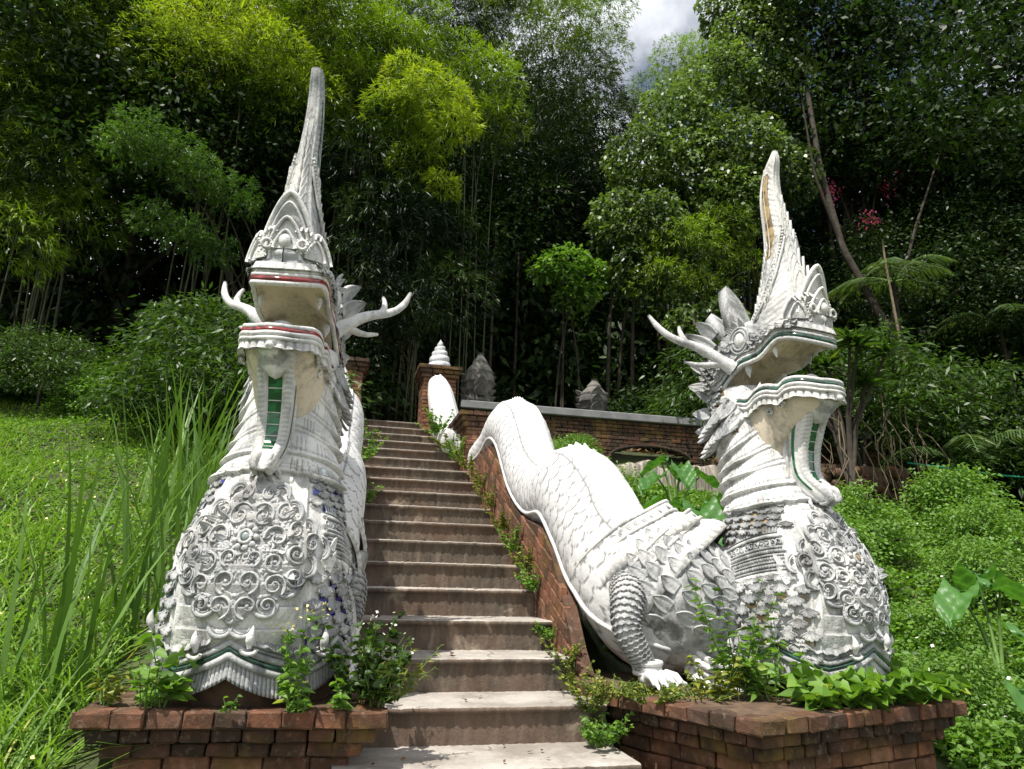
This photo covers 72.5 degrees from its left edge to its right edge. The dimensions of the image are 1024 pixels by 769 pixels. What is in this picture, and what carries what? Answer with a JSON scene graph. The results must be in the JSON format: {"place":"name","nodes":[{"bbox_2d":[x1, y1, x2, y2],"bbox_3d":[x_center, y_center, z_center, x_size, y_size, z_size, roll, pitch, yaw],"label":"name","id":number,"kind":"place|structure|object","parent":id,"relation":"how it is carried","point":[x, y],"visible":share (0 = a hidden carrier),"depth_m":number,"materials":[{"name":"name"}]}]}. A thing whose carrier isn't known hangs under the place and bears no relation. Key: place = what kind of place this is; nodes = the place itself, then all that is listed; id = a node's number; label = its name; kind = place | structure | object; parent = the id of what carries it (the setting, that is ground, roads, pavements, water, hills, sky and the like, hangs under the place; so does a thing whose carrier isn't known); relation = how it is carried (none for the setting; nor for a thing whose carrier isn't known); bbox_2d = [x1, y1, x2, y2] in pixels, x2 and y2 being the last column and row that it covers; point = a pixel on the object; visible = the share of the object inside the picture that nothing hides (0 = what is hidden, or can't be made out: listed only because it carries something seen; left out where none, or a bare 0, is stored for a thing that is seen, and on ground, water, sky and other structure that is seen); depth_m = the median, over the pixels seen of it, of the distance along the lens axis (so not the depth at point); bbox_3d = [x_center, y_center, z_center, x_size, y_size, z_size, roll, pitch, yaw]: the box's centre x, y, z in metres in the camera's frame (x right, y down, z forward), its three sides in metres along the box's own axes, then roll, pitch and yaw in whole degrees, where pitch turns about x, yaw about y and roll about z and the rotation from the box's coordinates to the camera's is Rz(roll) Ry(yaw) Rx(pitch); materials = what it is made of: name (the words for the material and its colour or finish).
{"place":"outdoors","nodes":[
{"label":"outdoors","id":0,"kind":"place"},
{"bbox_2d":[0,326,1023,768],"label":"ground","id":1,"kind":"structure","parent":0,"point":[608,660],"depth_m":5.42,"materials":[{"name":"green plant"}]},
{"bbox_2d":[0,319,115,409],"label":"shrub","id":2,"kind":"object","parent":1,"relation":"on","point":[39,367],"visible":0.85,"depth_m":10.04,"materials":[{"name":"green plant"}]},
{"bbox_2d":[0,180,130,402],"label":"thicket","id":3,"kind":"object","parent":1,"relation":"on","point":[12,287],"visible":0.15,"depth_m":14.42,"materials":[{"name":"green plant"}]},
{"bbox_2d":[0,0,154,399],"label":"bamboo clump","id":4,"kind":"object","parent":1,"relation":"on","point":[42,242],"visible":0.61,"depth_m":12.23,"materials":[{"name":"green plant"}]},
{"bbox_2d":[35,362,142,419],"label":"shrub","id":5,"kind":"object","parent":1,"relation":"on","point":[66,405],"visible":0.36,"depth_m":10.01,"materials":[{"name":"green plant"}]},
{"bbox_2d":[0,210,221,400],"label":"thicket","id":6,"kind":"object","parent":1,"relation":"on","point":[102,309],"visible":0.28,"depth_m":14.61,"materials":[{"name":"green plant"}]},
{"bbox_2d":[0,0,231,241],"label":"forest tree","id":7,"kind":"object","parent":1,"relation":"on","point":[13,13],"visible":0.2,"depth_m":12.57,"materials":[{"name":"green plant"}]},
{"bbox_2d":[0,406,234,715],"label":"reed clump","id":8,"kind":"object","parent":1,"relation":"on","point":[63,617],"visible":0.88,"depth_m":3.62,"materials":[{"name":"green plant"}]},
{"bbox_2d":[57,350,238,644],"bbox_3d":[-2.208,0.737,4.629,1.370,1.818,1.685,5,-16,-13],"label":"reed clump","id":9,"kind":"object","parent":1,"relation":"on","point":[143,563],"visible":0.56,"depth_m":4.35,"materials":[{"name":"green plant"}]},
{"bbox_2d":[56,289,247,439],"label":"shrub","id":10,"kind":"object","parent":1,"relation":"on","point":[103,397],"visible":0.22,"depth_m":8.97,"materials":[{"name":"green plant"}]},
{"bbox_2d":[0,0,333,365],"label":"forest tree","id":11,"kind":"object","parent":1,"relation":"on","point":[132,101],"visible":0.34,"depth_m":12.72,"materials":[{"name":"green plant"}]},
{"bbox_2d":[84,236,253,358],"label":"thicket","id":12,"kind":"object","parent":1,"relation":"on","point":[200,280],"visible":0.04,"depth_m":15.71,"materials":[{"name":"green plant"}]},
{"bbox_2d":[88,99,265,351],"bbox_3d":[-5.323,-1.941,11.742,1.730,4.783,3.770,-5,-17,24],"label":"acacia tree","id":13,"kind":"object","parent":1,"relation":"on","point":[190,162],"visible":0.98,"depth_m":11.50,"materials":[{"name":"green plant"}]},
{"bbox_2d":[114,371,239,588],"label":"reed clump","id":14,"kind":"object","parent":1,"relation":"on","point":[199,488],"visible":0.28,"depth_m":5.35,"materials":[{"name":"green plant"}]},
{"bbox_2d":[114,357,246,506],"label":"reed clump","id":15,"kind":"object","parent":1,"relation":"on","point":[153,453],"visible":0.42,"depth_m":6.74,"materials":[{"name":"green plant"}]},
{"bbox_2d":[135,382,238,538],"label":"reed clump","id":16,"kind":"object","parent":1,"relation":"on","point":[183,506],"visible":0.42,"depth_m":6.03,"materials":[{"name":"green plant"}]},
{"bbox_2d":[58,0,358,345],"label":"bamboo clump","id":17,"kind":"object","parent":1,"relation":"on","point":[242,17],"visible":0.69,"depth_m":13.46,"materials":[{"name":"green plant"}]},
{"bbox_2d":[69,684,387,768],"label":"brick pedestal","id":18,"kind":"object","parent":1,"relation":"on","point":[319,734],"visible":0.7,"depth_m":3.12,"materials":[{"name":"brown brick"}]},
{"bbox_2d":[125,655,171,708],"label":"weed plant","id":19,"kind":"object","parent":18,"relation":"on","point":[148,680],"visible":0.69,"depth_m":3.08,"materials":[{"name":"green plant"}]},
{"bbox_2d":[131,632,199,707],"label":"weed plant","id":20,"kind":"object","parent":18,"relation":"on","point":[169,681],"visible":0.88,"depth_m":3.12,"materials":[{"name":"green plant"}]},
{"bbox_2d":[146,66,411,706],"bbox_3d":[-2.056,0.601,7.034,1.252,3.763,7.454,6,-16,-15],"label":"naga statue","id":21,"kind":"object","parent":18,"relation":"on","point":[274,535],"visible":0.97,"depth_m":3.65,"materials":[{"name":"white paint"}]},
{"bbox_2d":[270,601,329,711],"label":"weed plant","id":22,"kind":"object","parent":18,"relation":"on","point":[288,687],"visible":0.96,"depth_m":3.14,"materials":[{"name":"green plant"}]},
{"bbox_2d":[315,611,413,703],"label":"weed plant","id":23,"kind":"object","parent":18,"relation":"on","point":[349,688],"visible":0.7,"depth_m":3.35,"materials":[{"name":"green plant"}]},
{"bbox_2d":[354,635,411,707],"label":"weed plant","id":24,"kind":"object","parent":18,"relation":"on","point":[368,695],"visible":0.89,"depth_m":3.26,"materials":[{"name":"green plant"}]},
{"bbox_2d":[79,281,382,452],"bbox_3d":[-3.542,-0.102,9.312,3.616,2.416,3.497,4,-16,-10],"label":"shrub","id":25,"kind":"object","parent":1,"relation":"on","point":[200,358],"visible":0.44,"depth_m":8.43,"materials":[{"name":"green plant"}]},
{"bbox_2d":[17,11,458,299],"bbox_3d":[-6.409,-3.452,17.472,10.060,10.305,10.618,-13,-21,42],"label":"forest tree","id":26,"kind":"object","parent":1,"relation":"on","point":[124,198],"visible":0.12,"depth_m":14.52,"materials":[{"name":"green plant"}]},
{"bbox_2d":[99,47,395,343],"bbox_3d":[-5.449,-2.841,14.257,6.163,7.535,4.270,5,-16,-13],"label":"bamboo clump","id":27,"kind":"object","parent":1,"relation":"on","point":[279,190],"visible":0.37,"depth_m":14.00,"materials":[{"name":"green plant"}]},
{"bbox_2d":[184,218,478,421],"bbox_3d":[-4.407,-1.106,16.945,7.499,5.980,7.666,12,-19,-34],"label":"thicket","id":28,"kind":"object","parent":1,"relation":"on","point":[434,344],"visible":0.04,"depth_m":15.79,"materials":[{"name":"green plant"}]},
{"bbox_2d":[161,0,551,285],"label":"forest tree","id":29,"kind":"object","parent":1,"relation":"on","point":[436,108],"visible":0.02,"depth_m":16.92,"materials":[{"name":"green plant"}]},
{"bbox_2d":[269,0,458,353],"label":"bamboo clump","id":30,"kind":"object","parent":1,"relation":"on","point":[372,25],"visible":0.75,"depth_m":14.41,"materials":[{"name":"green plant"}]},
{"bbox_2d":[344,328,417,422],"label":"shrub","id":31,"kind":"object","parent":1,"relation":"on","point":[369,390],"visible":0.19,"depth_m":12.86,"materials":[{"name":"green plant"}]},
{"bbox_2d":[301,112,511,422],"bbox_3d":[-2.113,-2.082,13.180,4.433,6.082,2.957,5,-16,-13],"label":"bamboo clump","id":32,"kind":"object","parent":1,"relation":"on","point":[405,283],"visible":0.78,"depth_m":13.20,"materials":[{"name":"green plant"}]},
{"bbox_2d":[236,94,604,327],"bbox_3d":[-2.506,-2.912,19.377,10.618,10.305,10.060,-8,-18,30],"label":"forest tree","id":33,"kind":"object","parent":1,"relation":"on","point":[528,233],"visible":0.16,"depth_m":16.98,"materials":[{"name":"green plant"}]},
{"bbox_2d":[354,42,487,363],"bbox_3d":[-2.154,-2.542,14.177,2.513,7.205,5.335,5,-16,-13],"label":"bamboo clump","id":34,"kind":"object","parent":1,"relation":"on","point":[408,93],"visible":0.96,"depth_m":13.19,"materials":[{"name":"green plant"}]},
{"bbox_2d":[414,363,463,429],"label":"brick pillar","id":35,"kind":"structure","parent":1,"relation":"on","point":[425,373],"depth_m":11.36,"materials":[{"name":"brown brick"}]},
{"bbox_2d":[360,269,523,419],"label":"thicket","id":36,"kind":"object","parent":1,"relation":"on","point":[456,348],"visible":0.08,"depth_m":16.67,"materials":[{"name":"green plant"}]},
{"bbox_2d":[447,409,490,471],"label":"brick pillar","id":37,"kind":"structure","parent":1,"relation":"on","point":[469,424],"depth_m":8.82,"materials":[{"name":"brown brick"}]},
{"bbox_2d":[460,353,496,401],"bbox_3d":[-0.632,0.257,12.941,0.745,1.650,0.720,5,-16,-13],"label":"stone finial","id":38,"kind":"object","parent":1,"relation":"on","point":[478,382],"visible":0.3,"depth_m":12.79,"materials":[{"name":"stone"}]},
{"bbox_2d":[425,24,534,407],"bbox_3d":[-0.719,-3.445,14.840,2.459,9.554,2.243,13,-19,-37],"label":"bamboo clump","id":39,"kind":"object","parent":1,"relation":"on","point":[455,61],"visible":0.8,"depth_m":15.58,"materials":[{"name":"green plant"}]},
{"bbox_2d":[383,262,589,408],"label":"thicket","id":40,"kind":"object","parent":1,"relation":"on","point":[504,294],"visible":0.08,"depth_m":17.58,"materials":[{"name":"green plant"}]},
{"bbox_2d":[332,419,641,768],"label":"staircase","id":41,"kind":"structure","parent":1,"relation":"on","point":[437,721],"depth_m":4.67,"materials":[{"name":"beige concrete"}]},
{"bbox_2d":[577,711,634,747],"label":"weed plant","id":42,"kind":"object","parent":41,"relation":"on","point":[597,737],"visible":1,"depth_m":3.63,"materials":[{"name":"green plant"}]},
{"bbox_2d":[428,418,596,695],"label":"brick stair wall","id":43,"kind":"structure","parent":1,"relation":"on","point":[555,602],"depth_m":5.16,"materials":[{"name":"brown brick"}]},
{"bbox_2d":[378,51,661,292],"bbox_3d":[-0.772,-3.812,23.181,12.304,13.670,12.818,-1,-16,9],"label":"forest tree","id":44,"kind":"object","parent":1,"relation":"on","point":[567,174],"visible":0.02,"depth_m":20.58,"materials":[{"name":"green plant"}]},
{"bbox_2d":[395,0,646,288],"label":"bamboo clump","id":45,"kind":"object","parent":1,"relation":"on","point":[468,7],"visible":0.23,"depth_m":21.49,"materials":[{"name":"green plant"}]},
{"bbox_2d":[374,100,683,308],"bbox_3d":[0.454,-2.836,22.510,11.432,11.711,12.066,-6,-17,26],"label":"forest tree","id":46,"kind":"object","parent":1,"relation":"on","point":[574,213],"visible":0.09,"depth_m":19.40,"materials":[{"name":"green plant"}]},
{"bbox_2d":[440,249,648,408],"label":"thicket","id":47,"kind":"object","parent":1,"relation":"on","point":[538,298],"visible":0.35,"depth_m":17.18,"materials":[{"name":"green plant"}]},
{"bbox_2d":[459,0,641,251],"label":"bamboo clump","id":48,"kind":"object","parent":1,"relation":"on","point":[566,43],"visible":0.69,"depth_m":22.70,"materials":[{"name":"green plant"}]},
{"bbox_2d":[475,39,637,382],"bbox_3d":[0.804,-3.577,18.404,4.509,11.115,4.818,5,-16,-13],"label":"bamboo clump","id":49,"kind":"object","parent":1,"relation":"on","point":[576,121],"visible":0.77,"depth_m":18.14,"materials":[{"name":"green plant"}]},
{"bbox_2d":[524,241,614,407],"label":"tree","id":50,"kind":"object","parent":1,"relation":"on","point":[553,270],"visible":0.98,"depth_m":15.53,"materials":[{"name":"green plant"}]},
{"bbox_2d":[504,268,694,408],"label":"thicket","id":51,"kind":"object","parent":1,"relation":"on","point":[619,302],"visible":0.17,"depth_m":17.49,"materials":[{"name":"green plant"}]},
{"bbox_2d":[583,184,689,412],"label":"vine tree","id":52,"kind":"object","parent":1,"relation":"on","point":[634,233],"visible":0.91,"depth_m":15.56,"materials":[{"name":"green plant"}]},
{"bbox_2d":[605,379,673,452],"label":"shrub","id":53,"kind":"object","parent":1,"relation":"on","point":[627,405],"visible":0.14,"depth_m":15.12,"materials":[{"name":"green plant"}]},
{"bbox_2d":[600,26,719,266],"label":"bamboo clump","id":54,"kind":"object","parent":1,"relation":"on","point":[689,50],"visible":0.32,"depth_m":30.54,"materials":[{"name":"green plant"}]},
{"bbox_2d":[616,460,720,494],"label":"retaining wall","id":55,"kind":"structure","parent":1,"relation":"on","point":[700,483],"depth_m":10.80,"materials":[{"name":"concrete"}]},
{"bbox_2d":[458,400,884,466],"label":"terrace wall","id":56,"kind":"structure","parent":1,"relation":"on","point":[613,432],"depth_m":12.08,"materials":[{"name":"brick"}]},
{"bbox_2d":[599,68,745,397],"bbox_3d":[3.822,-3.162,16.548,3.550,10.005,2.879,5,-16,-13],"label":"vine tree","id":57,"kind":"object","parent":1,"relation":"on","point":[665,153],"visible":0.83,"depth_m":16.90,"materials":[{"name":"green plant"}]},
{"bbox_2d":[638,453,721,510],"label":"taro plant","id":58,"kind":"object","parent":1,"relation":"on","point":[686,474],"visible":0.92,"depth_m":8.13,"materials":[{"name":"green plant"}]},
{"bbox_2d":[620,198,763,404],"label":"bamboo clump","id":59,"kind":"object","parent":1,"relation":"on","point":[679,296],"visible":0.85,"depth_m":15.22,"materials":[{"name":"green plant"}]},
{"bbox_2d":[659,296,749,451],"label":"vine tree","id":60,"kind":"object","parent":1,"relation":"on","point":[672,320],"visible":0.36,"depth_m":14.18,"materials":[{"name":"green plant"}]},
{"bbox_2d":[596,161,878,311],"bbox_3d":[7.144,-2.039,22.288,10.031,10.699,9.629,-2,-16,12],"label":"forest tree","id":61,"kind":"object","parent":1,"relation":"on","point":[799,233],"visible":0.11,"depth_m":20.06,"materials":[{"name":"green plant"}]},
{"bbox_2d":[631,314,866,439],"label":"shrub","id":62,"kind":"object","parent":1,"relation":"on","point":[689,403],"visible":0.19,"depth_m":13.26,"materials":[{"name":"green plant"}]},
{"bbox_2d":[675,0,836,305],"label":"vine tree","id":63,"kind":"object","parent":1,"relation":"on","point":[729,69],"visible":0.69,"depth_m":18.65,"materials":[{"name":"green plant"}]},
{"bbox_2d":[689,102,826,320],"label":"vine tree","id":64,"kind":"object","parent":1,"relation":"on","point":[747,190],"visible":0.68,"depth_m":16.32,"materials":[{"name":"green plant"}]},
{"bbox_2d":[588,671,967,768],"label":"brick pedestal","id":65,"kind":"object","parent":1,"relation":"on","point":[736,732],"visible":0.61,"depth_m":3.56,"materials":[{"name":"brown brick"}]},
{"bbox_2d":[428,150,894,693],"bbox_3d":[0.000,0.765,7.449,1.830,3.763,7.741,10,-17,-27],"label":"naga statue","id":66,"kind":"object","parent":65,"relation":"on","point":[630,566],"visible":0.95,"depth_m":4.46,"materials":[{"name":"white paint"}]},
{"bbox_2d":[682,654,750,698],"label":"weed plant","id":67,"kind":"object","parent":65,"relation":"on","point":[700,683],"visible":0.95,"depth_m":3.74,"materials":[{"name":"green plant"}]},
{"bbox_2d":[684,578,782,697],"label":"weed plant","id":68,"kind":"object","parent":65,"relation":"on","point":[724,655],"visible":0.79,"depth_m":3.88,"materials":[{"name":"green plant"}]},
{"bbox_2d":[718,631,814,701],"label":"weed plant","id":69,"kind":"object","parent":65,"relation":"on","point":[757,679],"visible":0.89,"depth_m":3.74,"materials":[{"name":"green plant"}]},
{"bbox_2d":[776,663,850,710],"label":"weed plant","id":70,"kind":"object","parent":65,"relation":"on","point":[820,695],"visible":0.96,"depth_m":3.57,"materials":[{"name":"green plant"}]},
{"bbox_2d":[797,665,891,712],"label":"weed plant","id":71,"kind":"object","parent":65,"relation":"on","point":[869,689],"visible":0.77,"depth_m":3.58,"materials":[{"name":"green plant"}]},
{"bbox_2d":[876,669,943,703],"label":"weed plant","id":72,"kind":"object","parent":65,"relation":"on","point":[915,690],"visible":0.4,"depth_m":3.67,"materials":[{"name":"green plant"}]},
{"bbox_2d":[711,456,914,510],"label":"stone wall","id":73,"kind":"structure","parent":1,"relation":"on","point":[865,473],"depth_m":11.89,"materials":[{"name":"stone"}]},
{"bbox_2d":[821,393,949,512],"bbox_3d":[6.122,1.247,11.657,2.773,2.510,0.434,4,-16,-9],"label":"dry root tangle","id":74,"kind":"object","parent":73,"relation":"hanging from","point":[891,451],"visible":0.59,"depth_m":11.75,"materials":[{"name":"plant"}]},
{"bbox_2d":[659,0,1023,307],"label":"forest tree","id":75,"kind":"object","parent":1,"relation":"on","point":[890,97],"visible":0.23,"depth_m":17.69,"materials":[{"name":"green plant"}]},
{"bbox_2d":[787,326,904,486],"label":"plumeria bush","id":76,"kind":"object","parent":1,"relation":"on","point":[859,339],"visible":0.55,"depth_m":11.56,"materials":[{"name":"green plant"}]},
{"bbox_2d":[738,0,975,355],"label":"vine tree","id":77,"kind":"object","parent":1,"relation":"on","point":[864,7],"visible":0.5,"depth_m":18.46,"materials":[{"name":"green plant"}]},
{"bbox_2d":[712,0,1023,371],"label":"forest tree","id":78,"kind":"object","parent":1,"relation":"on","point":[971,109],"visible":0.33,"depth_m":16.99,"materials":[{"name":"green plant"}]},
{"bbox_2d":[832,503,904,588],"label":"weed bush","id":79,"kind":"object","parent":1,"relation":"on","point":[861,535],"visible":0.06,"depth_m":7.76,"materials":[{"name":"green plant"}]},
{"bbox_2d":[800,88,959,437],"bbox_3d":[8.454,-2.617,15.978,3.918,10.065,1.017,4,-16,-9],"label":"tree trunk","id":80,"kind":"object","parent":1,"relation":"on","point":[827,200],"visible":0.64,"depth_m":15.94,"materials":[{"name":"brown plant"}]},
{"bbox_2d":[833,476,931,564],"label":"weed bush","id":81,"kind":"object","parent":1,"relation":"on","point":[851,493],"visible":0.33,"depth_m":8.68,"materials":[{"name":"green plant"}]},
{"bbox_2d":[827,254,958,471],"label":"tree fern","id":82,"kind":"object","parent":1,"relation":"on","point":[882,281],"visible":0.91,"depth_m":15.16,"materials":[{"name":"green plant"}]},
{"bbox_2d":[800,317,1018,465],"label":"shrub","id":83,"kind":"object","parent":1,"relation":"on","point":[896,362],"visible":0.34,"depth_m":12.56,"materials":[{"name":"green plant"}]},
{"bbox_2d":[814,295,1007,434],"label":"thicket","id":84,"kind":"object","parent":1,"relation":"on","point":[929,332],"visible":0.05,"depth_m":16.61,"materials":[{"name":"green plant"}]},
{"bbox_2d":[801,182,1023,367],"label":"forest tree","id":85,"kind":"object","parent":1,"relation":"on","point":[876,242],"visible":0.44,"depth_m":16.20,"materials":[{"name":"green plant"}]},
{"bbox_2d":[855,96,1023,315],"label":"forest tree","id":86,"kind":"object","parent":1,"relation":"on","point":[1019,155],"visible":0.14,"depth_m":17.59,"materials":[{"name":"green plant"}]},
{"bbox_2d":[857,352,1023,497],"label":"shrub","id":87,"kind":"object","parent":1,"relation":"on","point":[987,384],"visible":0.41,"depth_m":12.54,"materials":[{"name":"green plant"}]},
{"bbox_2d":[860,430,1023,488],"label":"palm tree","id":88,"kind":"object","parent":1,"relation":"on","point":[940,453],"visible":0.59,"depth_m":12.00,"materials":[{"name":"green plant"}]},
{"bbox_2d":[867,266,1023,462],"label":"thicket","id":89,"kind":"object","parent":1,"relation":"on","point":[1019,353],"visible":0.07,"depth_m":16.36,"materials":[{"name":"green plant"}]},
{"bbox_2d":[888,597,1012,676],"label":"weed bush","id":90,"kind":"object","parent":1,"relation":"on","point":[939,624],"visible":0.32,"depth_m":6.13,"materials":[{"name":"green plant"}]},
{"bbox_2d":[893,459,1023,535],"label":"weed bush","id":91,"kind":"object","parent":1,"relation":"on","point":[947,488],"visible":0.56,"depth_m":10.76,"materials":[{"name":"green plant"}]},
{"bbox_2d":[899,642,1023,732],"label":"weed bush","id":92,"kind":"object","parent":1,"relation":"on","point":[975,668],"visible":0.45,"depth_m":5.01,"materials":[{"name":"green plant"}]},
{"bbox_2d":[901,0,1023,400],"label":"vine tree","id":93,"kind":"object","parent":1,"relation":"on","point":[962,156],"visible":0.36,"depth_m":18.06,"materials":[{"name":"green plant"}]},
{"bbox_2d":[906,536,1023,608],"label":"weed bush","id":94,"kind":"object","parent":1,"relation":"on","point":[977,560],"visible":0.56,"depth_m":7.59,"materials":[{"name":"green plant"}]},
{"bbox_2d":[911,494,1023,573],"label":"weed bush","id":95,"kind":"object","parent":1,"relation":"on","point":[953,527],"visible":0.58,"depth_m":9.17,"materials":[{"name":"green plant"}]},
{"bbox_2d":[918,303,1023,405],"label":"tree fern","id":96,"kind":"object","parent":1,"relation":"on","point":[994,329],"visible":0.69,"depth_m":15.59,"materials":[{"name":"green plant"}]},
{"bbox_2d":[925,207,1023,369],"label":"forest tree","id":97,"kind":"object","parent":1,"relation":"on","point":[1005,331],"visible":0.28,"depth_m":16.07,"materials":[{"name":"green plant"}]},
{"bbox_2d":[929,382,1023,511],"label":"shrub","id":98,"kind":"object","parent":1,"relation":"on","point":[1017,488],"visible":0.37,"depth_m":12.60,"materials":[{"name":"green plant"}]},
{"bbox_2d":[933,561,1023,682],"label":"taro plant","id":99,"kind":"object","parent":1,"relation":"on","point":[952,604],"visible":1,"depth_m":5.74,"materials":[{"name":"green plant"}]},
{"bbox_2d":[5,0,1021,318],"label":"sky","id":100,"kind":"structure","parent":0,"point":[657,18],"materials":[{"name":"white"}]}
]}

